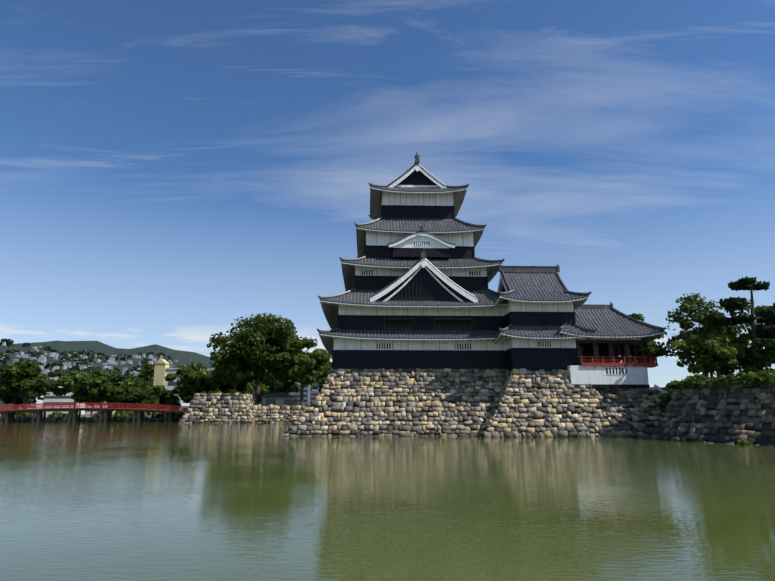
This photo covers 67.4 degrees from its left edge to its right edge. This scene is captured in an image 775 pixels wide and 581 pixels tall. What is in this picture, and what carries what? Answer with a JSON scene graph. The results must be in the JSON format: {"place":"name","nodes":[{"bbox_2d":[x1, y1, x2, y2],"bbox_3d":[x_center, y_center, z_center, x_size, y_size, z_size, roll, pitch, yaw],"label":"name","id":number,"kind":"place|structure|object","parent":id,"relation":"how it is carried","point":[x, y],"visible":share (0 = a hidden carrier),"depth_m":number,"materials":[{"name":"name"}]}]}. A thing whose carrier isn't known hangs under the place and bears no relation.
{"place":"outdoors","nodes":[
{"label":"outdoors","id":0,"kind":"place"},
{"bbox_2d":[0,413,155,417],"bbox_3d":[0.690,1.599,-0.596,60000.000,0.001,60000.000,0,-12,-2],"label":"ground","id":1,"kind":"structure","parent":0,"point":[87,415],"depth_m":216.25,"materials":[{"name":"soil"}]},
{"bbox_2d":[0,359,298,417],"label":"trees","id":2,"kind":"object","parent":1,"relation":"on","point":[102,385],"depth_m":159.13,"materials":[{"name":"green plant"}]},
{"bbox_2d":[19,379,318,413],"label":"town buildings","id":3,"kind":"structure","parent":1,"relation":"on","point":[309,396],"depth_m":302.33,"materials":[{"name":"concrete"}]},
{"bbox_2d":[0,341,300,413],"bbox_3d":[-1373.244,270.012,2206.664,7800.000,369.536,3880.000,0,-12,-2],"label":"distant hills","id":4,"kind":"structure","parent":0,"point":[185,358],"depth_m":2508.88,"materials":[{"name":"green plant"}]},
{"bbox_2d":[0,338,319,390],"bbox_3d":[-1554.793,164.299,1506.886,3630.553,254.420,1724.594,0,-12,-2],"label":"hillside town","id":5,"kind":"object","parent":4,"relation":"on","point":[128,374],"visible":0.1,"depth_m":1899.36},
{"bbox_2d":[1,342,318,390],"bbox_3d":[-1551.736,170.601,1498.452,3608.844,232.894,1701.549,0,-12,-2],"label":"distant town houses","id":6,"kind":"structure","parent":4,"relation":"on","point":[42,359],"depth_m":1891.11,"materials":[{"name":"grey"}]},
{"bbox_2d":[46,369,267,401],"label":"trees","id":7,"kind":"object","parent":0,"point":[68,382],"visible":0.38,"depth_m":161.81,"materials":[{"name":"green plant"}]},
{"bbox_2d":[151,358,189,414],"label":"building","id":8,"kind":"structure","parent":0,"point":[162,369],"depth_m":181.52,"materials":[{"name":"paint"}]},
{"bbox_2d":[200,340,331,393],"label":"trees","id":9,"kind":"object","parent":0,"point":[303,362],"visible":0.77,"depth_m":142.97,"materials":[{"name":"green plant"}]},
{"bbox_2d":[206,313,331,405],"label":"tree","id":10,"kind":"object","parent":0,"point":[246,342],"depth_m":147.51,"materials":[{"name":"green plant"}]},
{"bbox_2d":[259,392,297,405],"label":"building","id":11,"kind":"structure","parent":0,"point":[279,398],"depth_m":147.32,"materials":[{"name":"grey"}]},
{"bbox_2d":[0,422,774,580],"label":"moat water","id":12,"kind":"structure","parent":0,"point":[128,501],"depth_m":16.67,"materials":[{"name":"green liquid"}]},
{"bbox_2d":[3,416,181,421],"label":"embankment","id":13,"kind":"structure","parent":12,"relation":"in","point":[87,419],"depth_m":144.59,"materials":[{"name":"grey stone"}]},
{"bbox_2d":[0,403,188,421],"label":"bridge","id":14,"kind":"structure","parent":12,"relation":"in","point":[106,414],"depth_m":141.55,"materials":[{"name":"paint"}]},
{"bbox_2d":[282,368,507,436],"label":"keep stone base","id":15,"kind":"object","parent":12,"relation":"in","point":[404,402],"visible":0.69,"depth_m":66.19,"materials":[{"name":"grey stone"}]},
{"bbox_2d":[317,152,508,368],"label":"castle keep","id":16,"kind":"structure","parent":15,"relation":"on","point":[418,276],"depth_m":71.33,"materials":[{"name":"black paint"}]},
{"bbox_2d":[477,368,643,436],"bbox_3d":[18.251,13.881,69.895,18.984,8.488,19.051,0,-12,-2],"label":"stone base","id":17,"kind":"object","parent":12,"relation":"in","point":[537,403],"visible":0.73,"depth_m":63.26,"materials":[{"name":"grey stone"}]},
{"bbox_2d":[550,386,667,436],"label":"stone wall","id":18,"kind":"structure","parent":12,"relation":"in","point":[642,410],"depth_m":64.98,"materials":[{"name":"grey stone"}]},
{"bbox_2d":[491,264,666,387],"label":"castle turret","id":19,"kind":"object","parent":18,"relation":"on","point":[551,321],"depth_m":67.67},
{"bbox_2d":[650,379,774,445],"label":"bank stone walls","id":20,"kind":"structure","parent":12,"relation":"in","point":[734,414],"depth_m":51.09,"materials":[{"name":"grey stone"}]},
{"bbox_2d":[0,0,774,386],"label":"sky","id":21,"kind":"structure","parent":0,"point":[173,172],"materials":[{"name":"blue"}]},
{"bbox_2d":[573,333,774,444],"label":"light tree leaves","id":22,"kind":"object","parent":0,"point":[729,352],"visible":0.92,"depth_m":58.40,"materials":[{"name":"green plant"}]},
{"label":"castle bailey ground","id":23,"kind":"structure","parent":0,"visible":0},
{"bbox_2d":[178,393,306,422],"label":"honmaru stone walls","id":24,"kind":"structure","parent":23,"relation":"on","point":[228,408],"depth_m":135.22,"materials":[{"name":"beige stone"}]},
{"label":"bank plateau","id":25,"kind":"structure","parent":0,"visible":0},
{"bbox_2d":[653,384,669,394],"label":"pavilion slope kerb","id":26,"kind":"structure","parent":25,"relation":"on","point":[659,388],"depth_m":64.99,"materials":[{"name":"stone"}]},
{"bbox_2d":[615,284,774,389],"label":"trees","id":27,"kind":"object","parent":25,"relation":"on","point":[702,317],"depth_m":63.47,"materials":[{"name":"green plant"}]},
{"bbox_2d":[710,276,774,355],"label":"pine needles","id":28,"kind":"object","parent":27,"relation":"attached to","point":[766,315],"visible":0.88,"depth_m":59.01,"materials":[{"name":"green plant"}]}
]}

